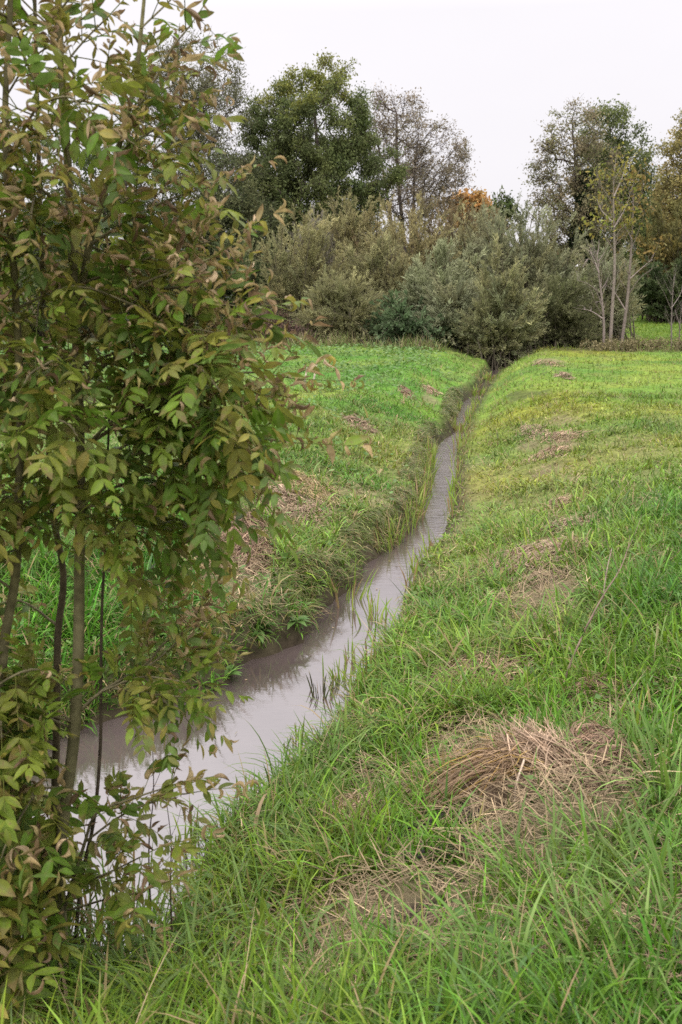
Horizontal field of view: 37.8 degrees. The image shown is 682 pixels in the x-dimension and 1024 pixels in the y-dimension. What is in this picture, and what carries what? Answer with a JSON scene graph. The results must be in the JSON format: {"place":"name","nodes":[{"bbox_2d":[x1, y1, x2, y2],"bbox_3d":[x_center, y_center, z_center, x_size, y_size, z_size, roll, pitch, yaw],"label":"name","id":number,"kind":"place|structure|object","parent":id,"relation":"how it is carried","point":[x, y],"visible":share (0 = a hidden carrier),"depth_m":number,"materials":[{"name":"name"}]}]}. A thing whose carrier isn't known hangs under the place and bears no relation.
{"place":"outdoors","nodes":[
{"label":"outdoors","id":0,"kind":"place"},
{"bbox_2d":[21,367,499,962],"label":"water","id":1,"kind":"structure","parent":0,"point":[275,687],"depth_m":5.35,"materials":[{"name":"grey liquid"}]},
{"bbox_2d":[16,851,198,950],"bbox_3d":[-0.911,1.365,3.410,0.835,0.390,0.379,0,12,0],"label":"reed clump","id":2,"kind":"object","parent":1,"relation":"in","point":[83,914],"visible":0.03,"depth_m":3.47,"materials":[{"name":"green plant"}]},
{"bbox_2d":[47,843,244,946],"bbox_3d":[-0.767,1.344,3.449,0.850,0.415,0.512,0,12,0],"label":"reed clump","id":3,"kind":"object","parent":1,"relation":"in","point":[132,897],"visible":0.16,"depth_m":3.51,"materials":[{"name":"green plant"}]},
{"bbox_2d":[159,796,208,861],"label":"reed clump","id":4,"kind":"object","parent":1,"relation":"in","point":[193,837],"visible":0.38,"depth_m":4.08,"materials":[{"name":"green plant"}]},
{"bbox_2d":[235,775,256,795],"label":"reed clump","id":5,"kind":"object","parent":1,"relation":"on","point":[240,786],"visible":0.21,"depth_m":4.52,"materials":[{"name":"green plant"}]},
{"bbox_2d":[64,470,440,818],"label":"floating leaves","id":6,"kind":"object","parent":1,"relation":"on","point":[246,679],"visible":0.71,"depth_m":6.65,"materials":[{"name":"plant"}]},
{"bbox_2d":[286,723,308,743],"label":"reed clump","id":7,"kind":"object","parent":1,"relation":"on","point":[297,733],"visible":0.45,"depth_m":5.08,"materials":[{"name":"green plant"}]},
{"bbox_2d":[305,672,336,702],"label":"reed clump","id":8,"kind":"object","parent":1,"relation":"in","point":[324,688],"visible":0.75,"depth_m":5.62,"materials":[{"name":"green plant"}]},
{"bbox_2d":[322,654,365,685],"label":"reed clump","id":9,"kind":"object","parent":1,"relation":"in","point":[333,676],"visible":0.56,"depth_m":5.84,"materials":[{"name":"green plant"}]},
{"bbox_2d":[311,560,377,610],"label":"reed clump","id":10,"kind":"object","parent":1,"relation":"in","point":[353,593],"visible":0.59,"depth_m":7.35,"materials":[{"name":"green plant"}]},
{"bbox_2d":[343,639,358,667],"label":"reed clump","id":11,"kind":"object","parent":1,"relation":"in","point":[345,659],"visible":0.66,"depth_m":6.12,"materials":[{"name":"green plant"}]},
{"bbox_2d":[353,589,391,654],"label":"reed clump","id":12,"kind":"object","parent":1,"relation":"on","point":[370,608],"visible":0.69,"depth_m":6.88,"materials":[{"name":"green plant"}]},
{"bbox_2d":[396,529,440,589],"bbox_3d":[0.707,0.366,8.347,0.289,0.256,1.710,3,13,14],"label":"reed bed","id":13,"kind":"object","parent":1,"relation":"in","point":[417,564],"visible":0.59,"depth_m":8.16,"materials":[{"name":"green plant"}]},
{"bbox_2d":[392,436,461,515],"bbox_3d":[1.079,-0.541,12.090,0.739,0.448,4.198,1,12,6],"label":"reed bed","id":14,"kind":"object","parent":1,"relation":"in","point":[432,454],"visible":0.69,"depth_m":11.59,"materials":[{"name":"green plant"}]},
{"bbox_2d":[441,422,475,519],"bbox_3d":[1.555,-0.708,13.077,0.425,0.357,6.586,2,12,7],"label":"reed bed","id":15,"kind":"object","parent":1,"relation":"in","point":[455,479],"visible":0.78,"depth_m":11.87,"materials":[{"name":"green plant"}]},
{"bbox_2d":[451,422,469,431],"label":"reed clump","id":16,"kind":"object","parent":1,"relation":"in","point":[457,427],"visible":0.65,"depth_m":16.67,"materials":[{"name":"green plant"}]},
{"bbox_2d":[454,393,482,424],"bbox_3d":[2.444,-1.931,18.754,0.482,0.349,4.149,2,12,9],"label":"reed bed","id":17,"kind":"object","parent":1,"relation":"in","point":[472,410],"visible":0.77,"depth_m":18.16,"materials":[{"name":"green plant"}]},
{"bbox_2d":[0,305,681,1023],"bbox_3d":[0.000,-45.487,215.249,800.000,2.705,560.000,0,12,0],"label":"ground","id":18,"kind":"structure","parent":0,"point":[292,637],"depth_m":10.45,"materials":[{"name":"green plant"}]},
{"bbox_2d":[0,118,82,269],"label":"broadleaf tree","id":19,"kind":"object","parent":18,"relation":"on","point":[44,143],"visible":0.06,"depth_m":52.30,"materials":[{"name":"green plant"}]},
{"bbox_2d":[0,234,132,337],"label":"dark bush","id":20,"kind":"object","parent":18,"relation":"on","point":[86,327],"visible":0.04,"depth_m":35.78,"materials":[{"name":"green plant"}]},
{"bbox_2d":[6,122,190,279],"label":"broadleaf tree","id":21,"kind":"object","parent":18,"relation":"on","point":[106,211],"visible":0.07,"depth_m":47.05,"materials":[{"name":"green plant"}]},
{"bbox_2d":[148,751,164,937],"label":"dead stem","id":22,"kind":"object","parent":18,"relation":"on","point":[149,849],"visible":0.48,"depth_m":3.25,"materials":[{"name":"brown plant"}]},
{"bbox_2d":[103,242,235,338],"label":"dark bush","id":23,"kind":"object","parent":18,"relation":"on","point":[187,315],"visible":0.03,"depth_m":34.67,"materials":[{"name":"green plant"}]},
{"bbox_2d":[166,801,181,931],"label":"dead stem","id":24,"kind":"object","parent":18,"relation":"on","point":[170,873],"visible":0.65,"depth_m":3.28,"materials":[{"name":"brown plant"}]},
{"bbox_2d":[103,23,264,261],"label":"broadleaf tree","id":25,"kind":"object","parent":18,"relation":"on","point":[203,87],"visible":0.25,"depth_m":48.32,"materials":[{"name":"green plant"}]},
{"bbox_2d":[0,0,372,1023],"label":"ash tree","id":26,"kind":"object","parent":18,"relation":"on","point":[42,858],"visible":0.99,"depth_m":2.72,"materials":[{"name":"green plant"}]},
{"bbox_2d":[152,543,239,579],"bbox_3d":[-0.982,0.313,6.973,0.680,0.445,0.742,0,12,0],"label":"dry grass heap","id":27,"kind":"object","parent":18,"relation":"on","point":[210,560],"visible":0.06,"depth_m":6.82,"materials":[{"name":"plant"}]},
{"bbox_2d":[133,140,297,270],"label":"broadleaf tree","id":28,"kind":"object","parent":18,"relation":"on","point":[250,200],"visible":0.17,"depth_m":45.50,"materials":[{"name":"green plant"}]},
{"bbox_2d":[192,230,286,334],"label":"dark bush","id":29,"kind":"object","parent":18,"relation":"on","point":[257,265],"visible":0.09,"depth_m":35.55,"materials":[{"name":"green plant"}]},
{"bbox_2d":[207,500,286,575],"bbox_3d":[-0.797,0.216,7.510,0.874,0.513,1.399,0,12,0],"label":"dry grass heap","id":30,"kind":"object","parent":18,"relation":"on","point":[248,541],"visible":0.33,"depth_m":7.21,"materials":[{"name":"plant"}]},
{"bbox_2d":[213,304,300,345],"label":"dead weeds","id":31,"kind":"object","parent":18,"relation":"on","point":[274,321],"visible":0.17,"depth_m":30.60,"materials":[{"name":"plant"}]},
{"bbox_2d":[8,363,507,930],"bbox_3d":[1.969,-1.492,16.177,3.399,0.584,27.546,4,13,16],"label":"bank sedge","id":32,"kind":"object","parent":18,"relation":"on","point":[450,403],"visible":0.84,"depth_m":7.35,"materials":[{"name":"green plant"}]},
{"bbox_2d":[245,476,332,524],"bbox_3d":[-0.461,-0.078,8.679,0.821,0.514,1.010,-4,13,-17],"label":"dry grass heap","id":33,"kind":"object","parent":18,"relation":"on","point":[287,499],"visible":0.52,"depth_m":8.62,"materials":[{"name":"plant"}]},
{"bbox_2d":[264,322,321,342],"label":"dead weeds","id":34,"kind":"object","parent":18,"relation":"on","point":[301,330],"visible":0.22,"depth_m":30.84,"materials":[{"name":"plant"}]},
{"bbox_2d":[245,203,366,333],"bbox_3d":[-1.158,-7.811,33.703,4.535,5.121,3.239,0,12,0],"label":"willow shrub","id":35,"kind":"object","parent":18,"relation":"on","point":[307,273],"visible":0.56,"depth_m":33.16,"materials":[{"name":"green plant"}]},
{"bbox_2d":[271,460,348,504],"bbox_3d":[-0.443,-0.202,9.317,1.092,0.518,0.977,0,12,0],"label":"dry grass heap","id":36,"kind":"object","parent":18,"relation":"on","point":[315,488],"visible":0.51,"depth_m":9.28,"materials":[{"name":"plant"}]},
{"bbox_2d":[280,205,344,288],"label":"willow shrub","id":37,"kind":"object","parent":18,"relation":"on","point":[330,246],"visible":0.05,"depth_m":36.22,"materials":[{"name":"green plant"}]},
{"bbox_2d":[225,47,412,257],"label":"broadleaf tree","id":38,"kind":"object","parent":18,"relation":"on","point":[336,160],"visible":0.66,"depth_m":51.70,"materials":[{"name":"green plant"}]},
{"bbox_2d":[284,264,396,344],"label":"willow shrub","id":39,"kind":"object","parent":18,"relation":"on","point":[341,314],"visible":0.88,"depth_m":31.43,"materials":[{"name":"green plant"}]},
{"bbox_2d":[4,387,681,1023],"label":"dead thatch","id":40,"kind":"object","parent":18,"relation":"on","point":[494,815],"visible":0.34,"depth_m":3.51,"materials":[{"name":"plant"}]},
{"bbox_2d":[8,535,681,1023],"bbox_3d":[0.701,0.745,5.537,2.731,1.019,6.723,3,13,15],"label":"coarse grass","id":41,"kind":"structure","parent":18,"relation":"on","point":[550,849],"depth_m":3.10,"materials":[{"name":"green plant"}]},
{"bbox_2d":[58,232,641,301],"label":"distant wood","id":42,"kind":"object","parent":18,"relation":"on","point":[558,255],"depth_m":88.38,"materials":[{"name":"green plant"}]},
{"bbox_2d":[298,185,406,274],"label":"willow shrub","id":43,"kind":"object","parent":18,"relation":"on","point":[346,226],"visible":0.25,"depth_m":37.14,"materials":[{"name":"green plant"}]},
{"bbox_2d":[293,766,422,853],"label":"clump","id":44,"kind":"object","parent":18,"relation":"on","point":[350,798],"visible":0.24,"depth_m":3.95,"materials":[{"name":"plant"}]},
{"bbox_2d":[342,411,381,433],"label":"dry grass heap","id":45,"kind":"object","parent":18,"relation":"on","point":[355,418],"visible":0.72,"depth_m":13.77,"materials":[{"name":"plant"}]},
{"bbox_2d":[331,224,425,310],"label":"willow shrub","id":46,"kind":"object","parent":18,"relation":"on","point":[377,269],"visible":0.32,"depth_m":33.65,"materials":[{"name":"green plant"}]},
{"bbox_2d":[343,692,418,732],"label":"dry grass heap","id":47,"kind":"object","parent":18,"relation":"on","point":[376,710],"visible":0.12,"depth_m":5.05,"materials":[{"name":"plant"}]},
{"bbox_2d":[366,488,432,552],"bbox_3d":[0.507,0.058,9.450,0.514,0.392,1.846,4,13,16],"label":"reed bed","id":48,"kind":"object","parent":18,"relation":"on","point":[417,516],"visible":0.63,"depth_m":9.22,"materials":[{"name":"green plant"}]},
{"bbox_2d":[354,289,461,345],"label":"bramble bush","id":49,"kind":"object","parent":18,"relation":"on","point":[391,324],"visible":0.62,"depth_m":31.10,"materials":[{"name":"green plant"}]},
{"bbox_2d":[398,383,417,400],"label":"dry grass heap","id":50,"kind":"object","parent":18,"relation":"on","point":[407,390],"visible":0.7,"depth_m":18.18,"materials":[{"name":"plant"}]},
{"bbox_2d":[350,81,480,253],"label":"broadleaf tree","id":51,"kind":"object","parent":18,"relation":"on","point":[421,168],"visible":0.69,"depth_m":58.15,"materials":[{"name":"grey plant"}]},
{"bbox_2d":[342,191,493,280],"bbox_3d":[2.651,-9.091,36.865,6.020,5.460,5.912,0,12,0],"label":"willow shrub","id":52,"kind":"object","parent":18,"relation":"on","point":[419,242],"visible":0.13,"depth_m":36.26,"materials":[{"name":"green plant"}]},
{"bbox_2d":[371,801,484,864],"bbox_3d":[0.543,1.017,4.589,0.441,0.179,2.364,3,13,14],"label":"mud clods","id":53,"kind":"object","parent":18,"relation":"on","point":[433,828],"visible":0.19,"depth_m":3.69,"materials":[{"name":"brown soil"}]},
{"bbox_2d":[420,383,442,396],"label":"dry grass heap","id":54,"kind":"object","parent":18,"relation":"on","point":[430,389],"visible":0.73,"depth_m":19.68,"materials":[{"name":"plant"}]},
{"bbox_2d":[385,237,489,314],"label":"willow shrub","id":55,"kind":"object","parent":18,"relation":"on","point":[441,247],"visible":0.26,"depth_m":32.66,"materials":[{"name":"green plant"}]},
{"bbox_2d":[412,269,479,350],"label":"willow shrub","id":56,"kind":"object","parent":18,"relation":"on","point":[462,298],"visible":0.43,"depth_m":31.44,"materials":[{"name":"green plant"}]},
{"bbox_2d":[225,329,680,363],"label":"verge weeds","id":57,"kind":"object","parent":18,"relation":"on","point":[335,340],"visible":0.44,"depth_m":30.16,"materials":[{"name":"green plant"}]},
{"bbox_2d":[402,186,514,260],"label":"willow shrub","id":58,"kind":"object","parent":18,"relation":"on","point":[450,218],"visible":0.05,"depth_m":38.73,"materials":[{"name":"green plant"}]},
{"bbox_2d":[441,186,493,234],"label":"maple tree","id":59,"kind":"object","parent":18,"relation":"on","point":[477,197],"visible":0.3,"depth_m":66.08,"materials":[{"name":"orange plant"}]},
{"bbox_2d":[402,631,545,697],"bbox_3d":[0.715,0.902,5.356,0.847,0.483,0.669,0,12,0],"label":"dry grass heap","id":60,"kind":"object","parent":18,"relation":"on","point":[479,657],"visible":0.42,"depth_m":5.31,"materials":[{"name":"plant"}]},
{"bbox_2d":[435,198,519,296],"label":"willow shrub","id":61,"kind":"object","parent":18,"relation":"on","point":[466,227],"visible":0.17,"depth_m":35.45,"materials":[{"name":"green plant"}]},
{"bbox_2d":[471,384,492,396],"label":"reed clump","id":62,"kind":"object","parent":18,"relation":"on","point":[479,392],"visible":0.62,"depth_m":22.70,"materials":[{"name":"green plant"}]},
{"bbox_2d":[482,371,501,380],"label":"reed clump","id":63,"kind":"object","parent":18,"relation":"on","point":[487,377],"visible":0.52,"depth_m":26.72,"materials":[{"name":"green plant"}]},
{"bbox_2d":[446,233,552,369],"bbox_3d":[4.909,-6.233,30.940,3.320,4.839,3.028,0,12,0],"label":"willow shrub","id":64,"kind":"object","parent":18,"relation":"on","point":[497,331],"visible":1,"depth_m":30.55,"materials":[{"name":"green plant"}]},
{"bbox_2d":[322,692,681,854],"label":"dry grass heap","id":65,"kind":"object","parent":18,"relation":"on","point":[514,748],"visible":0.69,"depth_m":3.88,"materials":[{"name":"plant"}]},
{"bbox_2d":[482,185,525,232],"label":"broadleaf tree","id":66,"kind":"object","parent":18,"relation":"on","point":[508,202],"visible":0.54,"depth_m":63.23,"materials":[{"name":"green plant"}]},
{"bbox_2d":[493,611,542,639],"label":"dry grass heap","id":67,"kind":"object","parent":18,"relation":"on","point":[521,624],"visible":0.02,"depth_m":5.89,"materials":[{"name":"plant"}]},
{"bbox_2d":[514,759,524,806],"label":"dry stalk","id":68,"kind":"object","parent":18,"relation":"on","point":[521,767],"visible":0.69,"depth_m":3.76,"materials":[{"name":"beige plant"}]},
{"bbox_2d":[453,522,604,587],"bbox_3d":[1.407,0.386,7.369,1.184,0.601,1.345,0,12,0],"label":"dry grass heap","id":69,"kind":"object","parent":18,"relation":"on","point":[528,547],"visible":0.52,"depth_m":7.25,"materials":[{"name":"plant"}]},
{"bbox_2d":[465,192,594,319],"bbox_3d":[6.568,-8.212,35.148,4.986,6.070,4.514,-10,16,-39],"label":"willow shrub","id":70,"kind":"object","parent":18,"relation":"on","point":[540,250],"visible":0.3,"depth_m":34.52,"materials":[{"name":"green plant"}]},
{"bbox_2d":[514,420,548,436],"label":"dry grass heap","id":71,"kind":"object","parent":18,"relation":"on","point":[532,431],"visible":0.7,"depth_m":13.86,"materials":[{"name":"plant"}]},
{"bbox_2d":[521,439,571,465],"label":"dry grass heap","id":72,"kind":"object","parent":18,"relation":"on","point":[548,451],"visible":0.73,"depth_m":12.04,"materials":[{"name":"plant"}]},
{"bbox_2d":[532,358,565,366],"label":"dry grass heap","id":73,"kind":"object","parent":18,"relation":"on","point":[546,363],"visible":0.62,"depth_m":23.81,"materials":[{"name":"plant"}]},
{"bbox_2d":[530,492,586,514],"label":"dry grass heap","id":74,"kind":"object","parent":18,"relation":"on","point":[566,499],"visible":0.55,"depth_m":9.27,"materials":[{"name":"plant"}]},
{"bbox_2d":[554,369,574,379],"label":"dry grass heap","id":75,"kind":"object","parent":18,"relation":"on","point":[564,374],"visible":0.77,"depth_m":20.32,"materials":[{"name":"plant"}]},
{"bbox_2d":[530,504,601,536],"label":"dry grass heap","id":76,"kind":"object","parent":18,"relation":"on","point":[564,523],"visible":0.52,"depth_m":8.22,"materials":[{"name":"plant"}]},
{"bbox_2d":[540,424,593,442],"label":"dry grass heap","id":77,"kind":"object","parent":18,"relation":"on","point":[561,434],"visible":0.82,"depth_m":12.84,"materials":[{"name":"plant"}]},
{"bbox_2d":[526,265,619,349],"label":"willow shrub","id":78,"kind":"object","parent":18,"relation":"on","point":[569,325],"visible":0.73,"depth_m":32.27,"materials":[{"name":"green plant"}]},
{"bbox_2d":[518,93,639,270],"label":"broadleaf tree","id":79,"kind":"object","parent":18,"relation":"on","point":[576,182],"visible":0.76,"depth_m":60.53,"materials":[{"name":"green plant"}]},
{"bbox_2d":[573,239,610,348],"bbox_3d":[7.798,-6.763,31.048,1.363,3.487,1.134,0,12,0],"label":"sapling","id":80,"kind":"object","parent":18,"relation":"on","point":[597,265],"visible":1,"depth_m":30.93,"materials":[{"name":"grey plant"}]},
{"bbox_2d":[532,656,668,716],"bbox_3d":[1.208,0.891,4.687,0.724,0.418,0.483,0,12,0],"label":"dry grass heap","id":81,"kind":"object","parent":18,"relation":"on","point":[592,687],"visible":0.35,"depth_m":4.65,"materials":[{"name":"plant"}]},
{"bbox_2d":[563,517,640,682],"bbox_3d":[1.289,0.469,4.787,0.488,0.856,0.118,-7,14,-30],"label":"dry stalk","id":82,"kind":"object","parent":18,"relation":"on","point":[577,646],"visible":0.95,"depth_m":4.79,"materials":[{"name":"brown plant"}]},
{"bbox_2d":[592,548,611,599],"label":"dry stalk","id":83,"kind":"object","parent":18,"relation":"on","point":[604,571],"visible":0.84,"depth_m":5.83,"materials":[{"name":"beige plant"}]},
{"bbox_2d":[564,239,646,341],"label":"willow shrub","id":84,"kind":"object","parent":18,"relation":"on","point":[619,310],"visible":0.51,"depth_m":35.28,"materials":[{"name":"green plant"}]},
{"bbox_2d":[551,692,672,796],"bbox_3d":[1.033,0.970,3.988,0.516,0.465,0.857,0,12,0],"label":"dry grass heap","id":85,"kind":"object","parent":18,"relation":"on","point":[585,736],"visible":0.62,"depth_m":3.84,"materials":[{"name":"plant"}]},
{"bbox_2d":[562,94,666,268],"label":"broadleaf tree","id":86,"kind":"object","parent":18,"relation":"on","point":[614,116],"visible":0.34,"depth_m":67.50,"materials":[{"name":"green plant"}]},
{"bbox_2d":[578,137,650,346],"bbox_3d":[8.375,-8.275,30.877,2.301,6.466,1.572,0,12,0],"label":"sapling","id":87,"kind":"object","parent":18,"relation":"on","point":[613,248],"visible":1,"depth_m":30.62,"materials":[{"name":"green plant"}]},
{"bbox_2d":[579,334,681,351],"bbox_3d":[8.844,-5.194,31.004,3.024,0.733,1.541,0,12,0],"label":"dead weeds","id":88,"kind":"object","parent":18,"relation":"on","point":[606,345],"visible":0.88,"depth_m":30.87,"materials":[{"name":"plant"}]},
{"bbox_2d":[601,157,673,346],"bbox_3d":[9.223,-8.003,31.101,2.273,5.862,1.845,0,12,0],"label":"sapling","id":89,"kind":"object","parent":18,"relation":"on","point":[631,235],"visible":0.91,"depth_m":31.06,"materials":[{"name":"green plant"}]},
{"bbox_2d":[611,180,681,270],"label":"broadleaf tree","id":90,"kind":"object","parent":18,"relation":"on","point":[641,263],"visible":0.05,"depth_m":74.66,"materials":[{"name":"green plant"}]},
{"bbox_2d":[626,193,681,319],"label":"willow shrub","id":91,"kind":"object","parent":18,"relation":"on","point":[671,253],"visible":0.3,"depth_m":50.00,"materials":[{"name":"green plant"}]},
{"bbox_2d":[629,251,681,323],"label":"dark bush","id":92,"kind":"object","parent":18,"relation":"on","point":[656,302],"visible":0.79,"depth_m":48.25,"materials":[{"name":"green plant"}]},
{"bbox_2d":[643,108,681,242],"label":"broadleaf tree","id":93,"kind":"object","parent":18,"relation":"on","point":[674,180],"visible":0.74,"depth_m":57.09,"materials":[{"name":"green plant"}]},
{"bbox_2d":[657,263,681,345],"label":"sapling","id":94,"kind":"object","parent":18,"relation":"on","point":[672,305],"visible":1,"depth_m":32.26,"materials":[{"name":"grey plant"}]},
{"bbox_2d":[667,302,681,339],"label":"sapling","id":95,"kind":"object","parent":18,"relation":"on","point":[679,335],"visible":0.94,"depth_m":32.42,"materials":[{"name":"grey plant"}]},
{"bbox_2d":[669,337,681,349],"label":"dead weeds","id":96,"kind":"object","parent":18,"relation":"on","point":[680,345],"visible":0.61,"depth_m":31.24,"materials":[{"name":"plant"}]},
{"bbox_2d":[0,0,681,249],"label":"sky","id":97,"kind":"structure","parent":0,"point":[496,68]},
{"bbox_2d":[623,308,645,316],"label":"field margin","id":98,"kind":"object","parent":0,"point":[638,310],"visible":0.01,"depth_m":57.04,"materials":[{"name":"green plant"}]},
{"bbox_2d":[615,315,681,347],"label":"field grass","id":99,"kind":"structure","parent":0,"point":[652,324],"depth_m":42.42,"materials":[{"name":"green plant"}]}
]}

